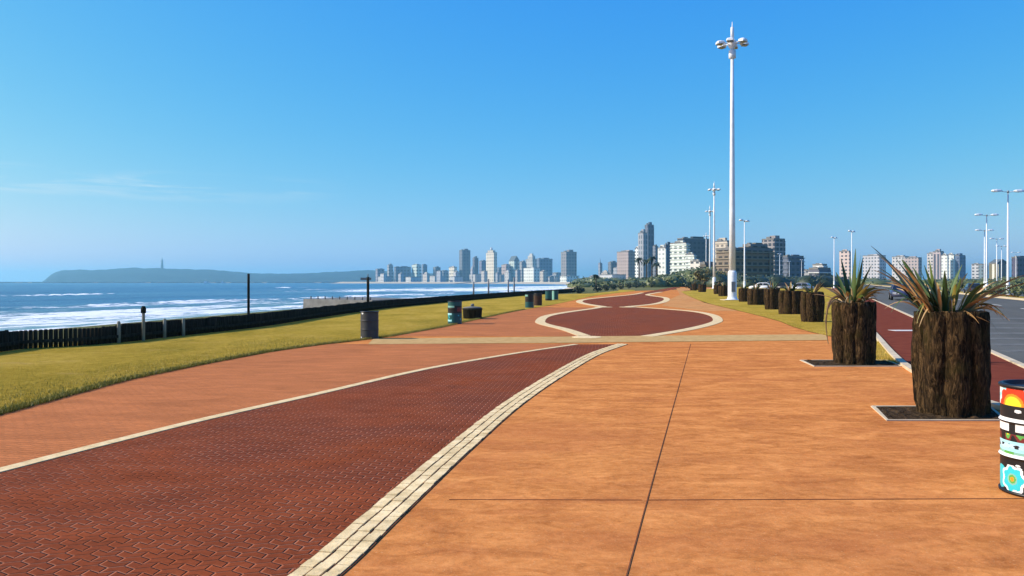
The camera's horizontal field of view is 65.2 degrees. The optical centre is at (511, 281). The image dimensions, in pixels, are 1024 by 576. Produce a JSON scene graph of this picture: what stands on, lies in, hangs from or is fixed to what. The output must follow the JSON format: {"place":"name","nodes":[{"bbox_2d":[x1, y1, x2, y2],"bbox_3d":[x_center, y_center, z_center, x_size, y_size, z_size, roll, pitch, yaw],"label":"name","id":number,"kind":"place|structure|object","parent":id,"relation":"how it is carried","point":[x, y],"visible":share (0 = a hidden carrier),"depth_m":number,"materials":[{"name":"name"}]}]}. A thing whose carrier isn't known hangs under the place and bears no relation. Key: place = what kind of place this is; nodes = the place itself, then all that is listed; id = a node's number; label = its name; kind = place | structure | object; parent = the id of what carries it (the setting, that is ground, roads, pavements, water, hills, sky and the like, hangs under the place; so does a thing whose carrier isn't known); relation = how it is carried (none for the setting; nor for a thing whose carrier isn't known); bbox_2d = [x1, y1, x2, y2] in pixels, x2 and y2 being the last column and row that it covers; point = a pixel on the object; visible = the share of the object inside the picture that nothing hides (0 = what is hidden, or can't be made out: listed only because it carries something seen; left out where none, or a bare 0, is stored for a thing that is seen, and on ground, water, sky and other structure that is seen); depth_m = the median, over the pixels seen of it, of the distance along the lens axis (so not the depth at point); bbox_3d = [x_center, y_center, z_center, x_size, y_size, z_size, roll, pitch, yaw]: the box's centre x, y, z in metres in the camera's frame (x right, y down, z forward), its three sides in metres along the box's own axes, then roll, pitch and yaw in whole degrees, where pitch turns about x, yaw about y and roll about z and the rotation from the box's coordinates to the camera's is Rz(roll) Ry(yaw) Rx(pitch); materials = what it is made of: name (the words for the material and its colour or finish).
{"place":"outdoors","nodes":[
{"label":"outdoors","id":0,"kind":"place"},
{"bbox_2d":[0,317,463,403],"bbox_3d":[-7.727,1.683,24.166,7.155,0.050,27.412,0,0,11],"label":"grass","id":1,"kind":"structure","parent":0,"point":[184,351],"depth_m":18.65,"materials":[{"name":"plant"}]},
{"bbox_2d":[43,268,432,281],"bbox_3d":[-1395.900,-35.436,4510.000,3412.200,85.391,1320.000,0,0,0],"label":"hill","id":2,"kind":"structure","parent":0,"point":[148,275],"depth_m":4057.46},
{"bbox_2d":[0,283,568,331],"bbox_3d":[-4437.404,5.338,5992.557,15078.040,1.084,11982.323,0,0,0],"label":"sea","id":3,"kind":"structure","parent":0,"point":[32,306],"depth_m":280.85,"materials":[{"name":"liquid"}]},
{"bbox_2d":[0,282,336,282],"bbox_3d":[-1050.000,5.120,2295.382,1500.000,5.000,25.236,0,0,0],"label":"breakwater","id":4,"kind":"object","parent":3,"relation":"in","point":[165,282],"visible":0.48,"depth_m":2288.26,"materials":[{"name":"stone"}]},
{"bbox_2d":[0,290,634,414],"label":"lawn","id":5,"kind":"structure","parent":0,"point":[427,314],"depth_m":20.47,"materials":[{"name":"plant"}]},
{"bbox_2d":[141,306,145,340],"bbox_3d":[-10.449,1.315,22.682,0.140,1.209,0.140,0,0,0],"label":"capped post","id":6,"kind":"object","parent":5,"relation":"on","point":[143,310],"visible":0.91,"depth_m":22.64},
{"bbox_2d":[247,274,249,313],"bbox_3d":[-9.540,0.825,28.967,0.100,2.190,0.100,0,0,0],"label":"post","id":7,"kind":"object","parent":5,"relation":"on","point":[248,293],"visible":0.79,"depth_m":28.93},
{"bbox_2d":[360,311,378,338],"bbox_3d":[-4.261,1.310,23.930,0.558,0.820,0.558,0,0,0],"label":"litter drum","id":8,"kind":"object","parent":5,"relation":"on","point":[369,320],"visible":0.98,"depth_m":23.70,"materials":[{"name":"grey paint"}]},
{"bbox_2d":[448,301,461,323],"bbox_3d":[-2.293,1.260,32.132,0.588,0.920,0.588,0,0,0],"label":"litter drum","id":9,"kind":"object","parent":5,"relation":"on","point":[454,311],"visible":0.97,"depth_m":31.89,"materials":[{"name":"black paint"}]},
{"bbox_2d":[462,304,482,318],"bbox_3d":[-1.804,1.375,36.484,0.920,0.690,0.920,0,0,0],"label":"tub","id":10,"kind":"object","parent":5,"relation":"on","point":[471,311],"visible":0.96,"depth_m":36.12,"materials":[{"name":"brown concrete"}]},
{"bbox_2d":[525,294,533,307],"bbox_3d":[1.124,1.280,51.369,0.588,0.880,0.588,0,0,0],"label":"litter drum","id":11,"kind":"object","parent":5,"relation":"on","point":[529,300],"visible":1,"depth_m":51.12,"materials":[{"name":"teal paint"}]},
{"bbox_2d":[534,293,541,305],"bbox_3d":[1.812,1.280,55.764,0.588,0.880,0.588,0,0,0],"label":"litter drum","id":12,"kind":"object","parent":5,"relation":"on","point":[537,299],"visible":0.95,"depth_m":55.52,"materials":[{"name":"brown paint"}]},
{"bbox_2d":[394,266,410,281],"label":"tower block","id":13,"kind":"structure","parent":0,"point":[405,271],"depth_m":2044.35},
{"bbox_2d":[412,264,420,276],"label":"tower block","id":14,"kind":"structure","parent":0,"point":[416,270],"depth_m":2038.35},
{"bbox_2d":[337,282,573,288],"bbox_3d":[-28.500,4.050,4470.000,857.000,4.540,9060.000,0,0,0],"label":"beach","id":15,"kind":"structure","parent":0,"point":[564,283],"depth_m":1755.96,"materials":[{"name":"sand"}]},
{"bbox_2d":[303,296,407,307],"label":"concrete groyne","id":16,"kind":"object","parent":15,"relation":"on","point":[314,302],"visible":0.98,"depth_m":80.39,"materials":[{"name":"concrete"}]},
{"bbox_2d":[459,249,469,281],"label":"tower block","id":17,"kind":"structure","parent":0,"point":[464,262],"depth_m":1943.77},
{"bbox_2d":[479,260,485,273],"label":"tower block","id":18,"kind":"structure","parent":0,"point":[482,265],"depth_m":2104.93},
{"bbox_2d":[486,247,496,281],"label":"tower block","id":19,"kind":"structure","parent":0,"point":[491,262],"depth_m":1890.86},
{"bbox_2d":[0,0,1023,281],"label":"sky","id":20,"kind":"structure","parent":0,"point":[246,136],"materials":[{"name":"blue"}]},
{"bbox_2d":[1,287,1023,575],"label":"promenade","id":21,"kind":"structure","parent":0,"point":[765,419],"depth_m":6.90,"materials":[{"name":"orange concrete"}]},
{"bbox_2d":[0,344,569,466],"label":"side paving","id":22,"kind":"structure","parent":21,"relation":"on","point":[122,409],"depth_m":12.54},
{"bbox_2d":[0,344,614,575],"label":"red path","id":23,"kind":"structure","parent":21,"relation":"on","point":[284,489],"depth_m":6.88,"materials":[{"name":"brick"}]},
{"bbox_2d":[0,344,577,472],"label":"path edging","id":24,"kind":"object","parent":23,"relation":"on","point":[55,455],"visible":1,"depth_m":9.87,"materials":[{"name":"concrete"}]},
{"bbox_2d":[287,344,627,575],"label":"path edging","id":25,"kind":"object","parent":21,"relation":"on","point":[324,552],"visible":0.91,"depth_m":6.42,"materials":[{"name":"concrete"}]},
{"bbox_2d":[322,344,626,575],"bbox_3d":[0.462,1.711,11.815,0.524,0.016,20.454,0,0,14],"label":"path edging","id":26,"kind":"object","parent":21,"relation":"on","point":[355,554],"visible":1,"depth_m":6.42,"materials":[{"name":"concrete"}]},
{"bbox_2d":[398,307,594,335],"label":"side paving","id":27,"kind":"structure","parent":21,"relation":"on","point":[519,323],"depth_m":29.56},
{"bbox_2d":[449,499,585,499],"bbox_3d":[0.261,1.718,6.285,1.512,0.004,0.006,0,0,1],"label":"expansion joint","id":28,"kind":"object","parent":21,"relation":"on","point":[517,499],"visible":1,"depth_m":6.29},
{"bbox_2d":[369,334,826,343],"bbox_3d":[3.117,1.711,23.658,14.442,0.001,2.449,0,0,-8],"label":"cross band","id":29,"kind":"object","parent":21,"relation":"on","point":[674,338],"visible":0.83,"depth_m":23.43,"materials":[{"name":"beige concrete"}]},
{"bbox_2d":[583,292,663,306],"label":"red oval","id":30,"kind":"object","parent":21,"relation":"on","point":[632,300],"visible":0.75,"depth_m":70.64,"materials":[{"name":"brick"}]},
{"bbox_2d":[576,293,640,306],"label":"oval edging","id":31,"kind":"object","parent":30,"relation":"on","point":[580,301],"visible":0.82,"depth_m":70.27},
{"bbox_2d":[624,292,669,306],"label":"oval edging","id":32,"kind":"object","parent":30,"relation":"on","point":[666,299],"visible":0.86,"depth_m":66.83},
{"bbox_2d":[545,307,712,335],"bbox_3d":[5.833,1.716,39.240,8.061,0.001,29.234,0,0,11],"label":"red oval","id":33,"kind":"object","parent":21,"relation":"on","point":[620,321],"visible":0.81,"depth_m":34.81,"materials":[{"name":"brick"}]},
{"bbox_2d":[535,306,605,335],"bbox_3d":[2.972,1.712,39.553,2.870,0.011,29.038,0,0,8],"label":"oval edging","id":34,"kind":"object","parent":33,"relation":"on","point":[541,320],"visible":0.96,"depth_m":32.18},
{"bbox_2d":[626,306,722,335],"bbox_3d":[7.949,1.712,39.038,4.327,0.011,29.351,0,0,7],"label":"oval edging","id":35,"kind":"object","parent":33,"relation":"on","point":[717,319],"visible":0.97,"depth_m":31.44,"materials":[{"name":"concrete"}]},
{"bbox_2d":[626,344,690,575],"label":"expansion joint","id":36,"kind":"object","parent":21,"relation":"on","point":[651,484],"visible":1,"depth_m":6.46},
{"bbox_2d":[662,288,736,310],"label":"tan paving","id":37,"kind":"structure","parent":21,"relation":"on","point":[682,300],"depth_m":58.64,"materials":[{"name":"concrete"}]},
{"bbox_2d":[681,287,838,335],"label":"grass strip","id":38,"kind":"object","parent":21,"relation":"on","point":[709,296],"depth_m":49.19,"materials":[{"name":"plant"}]},
{"bbox_2d":[708,183,720,288],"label":"mast","id":39,"kind":"object","parent":38,"relation":"on","point":[714,189],"visible":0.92,"depth_m":182.83,"materials":[{"name":"grey metal"}]},
{"bbox_2d":[718,282,727,295],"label":"log planter","id":40,"kind":"object","parent":38,"relation":"on","point":[723,290],"visible":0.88,"depth_m":88.92,"materials":[{"name":"brown wood"}]},
{"bbox_2d":[715,22,748,299],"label":"mast","id":41,"kind":"object","parent":38,"relation":"on","point":[731,43],"visible":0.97,"depth_m":70.50,"materials":[{"name":"metal"}]},
{"bbox_2d":[738,284,748,301],"bbox_3d":[18.801,0.942,64.912,0.870,1.556,0.834,0,0,-38],"label":"log planter","id":42,"kind":"object","parent":38,"relation":"on","point":[742,294],"visible":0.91,"depth_m":64.58,"materials":[{"name":"brown wood"}]},
{"bbox_2d":[739,219,749,287],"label":"street lamp","id":43,"kind":"object","parent":38,"relation":"on","point":[744,283],"visible":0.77,"depth_m":137.79,"materials":[{"name":"metal"}]},
{"bbox_2d":[747,283,763,304],"bbox_3d":[17.207,0.912,56.496,1.173,1.616,1.169,0,0,26],"label":"log planter","id":44,"kind":"object","parent":38,"relation":"on","point":[755,295],"visible":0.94,"depth_m":56.04,"materials":[{"name":"brown wood"}]},
{"bbox_2d":[764,281,779,309],"bbox_3d":[15.391,0.856,47.326,0.927,1.729,0.966,0,0,27],"label":"log planter","id":45,"kind":"object","parent":38,"relation":"on","point":[771,298],"visible":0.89,"depth_m":46.97,"materials":[{"name":"brown wood"}]},
{"bbox_2d":[778,282,802,313],"bbox_3d":[14.168,0.870,40.679,1.231,1.701,1.234,0,0,0],"label":"log planter","id":46,"kind":"object","parent":38,"relation":"on","point":[789,299],"visible":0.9,"depth_m":40.24,"materials":[{"name":"brown wood"}]},
{"bbox_2d":[698,299,895,361],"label":"grass","id":47,"kind":"structure","parent":38,"relation":"on","point":[878,354],"depth_m":25.39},
{"bbox_2d":[788,283,814,290],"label":"parked car","id":48,"kind":"object","parent":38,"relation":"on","point":[800,285],"visible":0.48,"depth_m":131.16,"materials":[{"name":"silver metal"}]},
{"bbox_2d":[800,281,824,321],"bbox_3d":[12.393,0.856,33.054,0.966,1.729,0.927,0,0,0],"label":"log planter","id":49,"kind":"object","parent":38,"relation":"on","point":[812,306],"visible":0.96,"depth_m":32.73,"materials":[{"name":"brown wood"}]},
{"bbox_2d":[670,498,1023,499],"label":"expansion joint","id":50,"kind":"object","parent":21,"relation":"on","point":[839,499],"visible":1,"depth_m":6.29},
{"bbox_2d":[800,360,901,366],"bbox_3d":[7.090,1.702,16.697,2.064,0.034,1.296,0,0,0],"label":"planting pit","id":51,"kind":"object","parent":21,"relation":"on","point":[831,363],"visible":0.76,"depth_m":16.37,"materials":[{"name":"soil"}]},
{"bbox_2d":[815,249,888,364],"bbox_3d":[7.097,0.519,16.773,1.532,2.401,1.299,0,0,0],"label":"log planter","id":52,"kind":"object","parent":51,"relation":"on","point":[853,329],"visible":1,"depth_m":16.45,"materials":[{"name":"brown plant"}]},
{"bbox_2d":[876,341,897,362],"bbox_3d":[8.724,1.708,19.805,1.192,0.001,6.554,0,0,22],"label":"grass strip","id":53,"kind":"object","parent":21,"relation":"on","point":[883,352],"depth_m":18.61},
{"bbox_2d":[871,405,999,420],"bbox_3d":[5.576,1.701,10.392,1.950,0.036,1.141,0,0,0],"label":"planting pit","id":54,"kind":"object","parent":21,"relation":"on","point":[898,413],"visible":0.56,"depth_m":10.12,"materials":[{"name":"soil"}]},
{"bbox_2d":[871,246,1023,417],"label":"log planter","id":55,"kind":"object","parent":54,"relation":"on","point":[951,359],"visible":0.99,"depth_m":10.15,"materials":[{"name":"brown plant"}]},
{"bbox_2d":[998,379,1023,496],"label":"litter drum","id":56,"kind":"object","parent":21,"relation":"on","point":[1011,450],"visible":1,"depth_m":6.45,"materials":[{"name":"multicoloured paint"}]},
{"bbox_2d":[509,256,519,281],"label":"tower block","id":57,"kind":"structure","parent":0,"point":[514,262],"depth_m":1921.43,"materials":[{"name":"glass"}]},
{"bbox_2d":[520,260,525,281],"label":"tower block","id":58,"kind":"structure","parent":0,"point":[522,264],"depth_m":1982.71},
{"bbox_2d":[37,284,1021,404],"bbox_3d":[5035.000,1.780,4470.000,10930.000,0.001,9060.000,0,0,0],"label":"ground","id":59,"kind":"structure","parent":0,"point":[588,290],"depth_m":44.60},
{"bbox_2d":[0,288,583,351],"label":"timber fence","id":60,"kind":"object","parent":59,"relation":"on","point":[119,332],"visible":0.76,"depth_m":25.38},
{"bbox_2d":[600,274,625,278],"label":"tower block","id":61,"kind":"structure","parent":59,"relation":"on","point":[613,275],"depth_m":1040.44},
{"bbox_2d":[566,267,727,287],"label":"dune scrub","id":62,"kind":"object","parent":59,"relation":"on","point":[678,279],"visible":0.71,"depth_m":242.34,"materials":[{"name":"green plant"}]},
{"bbox_2d":[670,241,690,273],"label":"tower block","id":63,"kind":"structure","parent":59,"relation":"on","point":[679,250],"depth_m":638.14,"materials":[{"name":"concrete"}]},
{"bbox_2d":[693,269,709,282],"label":"tree","id":64,"kind":"object","parent":59,"relation":"on","point":[701,275],"visible":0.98,"depth_m":204.19,"materials":[{"name":"green plant"}]},
{"bbox_2d":[705,207,712,269],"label":"mast","id":65,"kind":"object","parent":59,"relation":"on","point":[709,211],"visible":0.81,"depth_m":239.85,"materials":[{"name":"grey metal"}]},
{"bbox_2d":[706,272,849,286],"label":"street scrub","id":66,"kind":"object","parent":59,"relation":"on","point":[828,280],"visible":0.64,"depth_m":221.32,"materials":[{"name":"green plant"}]},
{"bbox_2d":[570,276,1022,284],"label":"trees","id":67,"kind":"object","parent":59,"relation":"on","point":[877,281],"visible":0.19,"depth_m":433.12,"materials":[{"name":"green plant"}]},
{"bbox_2d":[866,284,1023,300],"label":"median kerb","id":68,"kind":"structure","parent":59,"relation":"on","point":[1013,298],"depth_m":81.28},
{"bbox_2d":[910,276,1023,290],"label":"roadside hedge","id":69,"kind":"object","parent":59,"relation":"on","point":[967,280],"visible":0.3,"depth_m":168.38,"materials":[{"name":"green plant"}]},
{"bbox_2d":[975,229,993,287],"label":"street lamp","id":70,"kind":"object","parent":59,"relation":"on","point":[984,250],"visible":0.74,"depth_m":163.66,"materials":[{"name":"metal"}]},
{"bbox_2d":[526,253,536,267],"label":"tower block","id":71,"kind":"structure","parent":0,"point":[531,260],"depth_m":1901.47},
{"bbox_2d":[524,267,539,281],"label":"tower block","id":72,"kind":"structure","parent":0,"point":[531,274],"depth_m":1775.00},
{"bbox_2d":[540,270,546,281],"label":"tower block","id":73,"kind":"structure","parent":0,"point":[543,275],"depth_m":1636.08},
{"bbox_2d":[537,258,551,281],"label":"tower block","id":74,"kind":"structure","parent":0,"point":[544,264],"depth_m":1943.76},
{"bbox_2d":[561,250,576,275],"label":"tower block","id":75,"kind":"structure","parent":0,"point":[568,262],"depth_m":1692.84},
{"bbox_2d":[560,276,578,281],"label":"tower block","id":76,"kind":"structure","parent":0,"point":[566,278],"depth_m":1618.79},
{"bbox_2d":[608,261,616,273],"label":"tower block","id":77,"kind":"structure","parent":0,"point":[612,265],"depth_m":1395.77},
{"bbox_2d":[617,250,634,278],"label":"tower block","id":78,"kind":"structure","parent":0,"point":[625,262],"depth_m":1139.47,"materials":[{"name":"concrete"}]},
{"bbox_2d":[638,229,647,277],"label":"tower block","id":79,"kind":"structure","parent":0,"point":[642,244],"depth_m":1046.52,"materials":[{"name":"concrete"}]},
{"bbox_2d":[645,222,653,277],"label":"tower block","id":80,"kind":"structure","parent":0,"point":[649,228],"depth_m":1072.10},
{"bbox_2d":[653,244,657,276],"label":"tower block","id":81,"kind":"structure","parent":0,"point":[655,250],"depth_m":997.83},
{"bbox_2d":[658,245,666,274],"bbox_3d":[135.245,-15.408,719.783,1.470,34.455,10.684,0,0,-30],"label":"tower block","id":82,"kind":"structure","parent":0,"point":[662,255],"depth_m":718.48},
{"bbox_2d":[664,242,669,274],"bbox_3d":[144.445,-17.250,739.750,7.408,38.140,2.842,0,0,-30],"label":"tower block","id":83,"kind":"structure","parent":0,"point":[667,244],"depth_m":738.86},
{"bbox_2d":[685,252,696,268],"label":"tower block","id":84,"kind":"structure","parent":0,"point":[689,256],"depth_m":599.67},
{"bbox_2d":[677,236,708,261],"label":"tower block","id":85,"kind":"structure","parent":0,"point":[698,245],"depth_m":857.98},
{"bbox_2d":[690,259,702,270],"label":"tower block","id":86,"kind":"structure","parent":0,"point":[694,263],"depth_m":518.86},
{"bbox_2d":[712,238,728,261],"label":"tower block","id":87,"kind":"structure","parent":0,"point":[721,242],"depth_m":638.07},
{"bbox_2d":[715,247,775,275],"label":"tower block","id":88,"kind":"structure","parent":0,"point":[759,260],"depth_m":341.15,"materials":[{"name":"concrete"}]},
{"bbox_2d":[743,243,767,247],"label":"tower block","id":89,"kind":"structure","parent":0,"point":[761,245],"depth_m":370.17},
{"bbox_2d":[762,235,784,275],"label":"tower block","id":90,"kind":"structure","parent":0,"point":[775,243],"depth_m":595.07,"materials":[{"name":"concrete"}]},
{"bbox_2d":[782,255,804,276],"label":"tower block","id":91,"kind":"structure","parent":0,"point":[795,265],"depth_m":557.29,"materials":[{"name":"concrete"}]},
{"bbox_2d":[808,267,831,276],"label":"tower block","id":92,"kind":"structure","parent":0,"point":[817,271],"depth_m":477.28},
{"bbox_2d":[839,249,850,278],"bbox_3d":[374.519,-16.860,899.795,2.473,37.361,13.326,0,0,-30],"label":"tower block","id":93,"kind":"structure","parent":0,"point":[845,255],"depth_m":897.80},
{"bbox_2d":[863,254,885,278],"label":"tower block","id":94,"kind":"structure","parent":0,"point":[876,262],"depth_m":1291.36,"materials":[{"name":"concrete"}]},
{"bbox_2d":[892,255,908,280],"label":"tower block","id":95,"kind":"structure","parent":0,"point":[896,264],"depth_m":1247.90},
{"bbox_2d":[904,256,921,279],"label":"tower block","id":96,"kind":"structure","parent":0,"point":[915,262],"depth_m":1193.10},
{"bbox_2d":[832,287,1023,402],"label":"cycle lane","id":97,"kind":"structure","parent":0,"point":[888,321],"depth_m":22.45,"materials":[{"name":"asphalt"}]},
{"bbox_2d":[927,252,932,278],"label":"tower block","id":98,"kind":"structure","parent":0,"point":[930,256],"depth_m":1149.55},
{"bbox_2d":[849,285,1023,362],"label":"road","id":99,"kind":"structure","parent":0,"point":[1012,308],"depth_m":41.64,"materials":[{"name":"asphalt"}]},
{"bbox_2d":[889,284,910,299],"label":"parked car","id":100,"kind":"object","parent":99,"relation":"on","point":[892,293],"visible":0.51,"depth_m":72.80,"materials":[{"name":"blue paint"}]},
{"bbox_2d":[833,290,999,409],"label":"kerb","id":101,"kind":"structure","parent":99,"relation":"on","point":[896,357],"depth_m":17.25,"materials":[{"name":"concrete"}]},
{"bbox_2d":[844,286,1023,367],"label":"lane edge","id":102,"kind":"object","parent":99,"relation":"on","point":[1009,359],"visible":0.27,"depth_m":18.16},
{"bbox_2d":[933,249,943,278],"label":"tower block","id":103,"kind":"structure","parent":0,"point":[937,253],"depth_m":1097.20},
{"bbox_2d":[941,253,948,279],"bbox_3d":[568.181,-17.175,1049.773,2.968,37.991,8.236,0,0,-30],"label":"tower block","id":104,"kind":"structure","parent":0,"point":[945,262],"depth_m":1047.68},
{"bbox_2d":[870,284,1023,297],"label":"median","id":105,"kind":"object","parent":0,"point":[969,292],"visible":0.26,"depth_m":87.61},
{"bbox_2d":[991,189,1023,294],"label":"street lamp","id":106,"kind":"object","parent":105,"relation":"on","point":[1000,190],"visible":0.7,"depth_m":92.38,"materials":[{"name":"metal"}]},
{"bbox_2d":[1000,282,1023,296],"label":"shrub","id":107,"kind":"object","parent":105,"relation":"on","point":[1018,289],"visible":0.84,"depth_m":84.00,"materials":[{"name":"green plant"}]},
{"bbox_2d":[947,253,954,278],"bbox_3d":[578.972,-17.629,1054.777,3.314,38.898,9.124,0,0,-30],"label":"tower block","id":108,"kind":"structure","parent":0,"point":[951,265],"depth_m":1052.67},
{"bbox_2d":[887,285,1023,296],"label":"road","id":109,"kind":"structure","parent":0,"point":[983,290],"depth_m":133.43,"materials":[{"name":"asphalt"}]},
{"bbox_2d":[963,283,981,292],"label":"parked car","id":110,"kind":"object","parent":109,"relation":"on","point":[967,286],"visible":0.46,"depth_m":103.79,"materials":[{"name":"grey paint"}]},
{"bbox_2d":[975,213,998,289],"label":"street lamp","id":111,"kind":"object","parent":109,"relation":"on","point":[986,215],"visible":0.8,"depth_m":125.68,"materials":[{"name":"metal"}]},
{"bbox_2d":[955,253,965,278],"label":"tower block","id":112,"kind":"structure","parent":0,"point":[960,259],"depth_m":1096.67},
{"bbox_2d":[971,263,978,278],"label":"tower block","id":113,"kind":"structure","parent":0,"point":[974,270],"depth_m":999.29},
{"bbox_2d":[978,263,985,278],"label":"tower block","id":114,"kind":"structure","parent":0,"point":[980,270],"depth_m":947.24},
{"bbox_2d":[989,259,1006,279],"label":"tower block","id":115,"kind":"structure","parent":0,"point":[992,269],"depth_m":636.16,"materials":[{"name":"stone"}]},
{"bbox_2d":[1011,256,1023,276],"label":"tower block","id":116,"kind":"structure","parent":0,"point":[1017,265],"depth_m":616.33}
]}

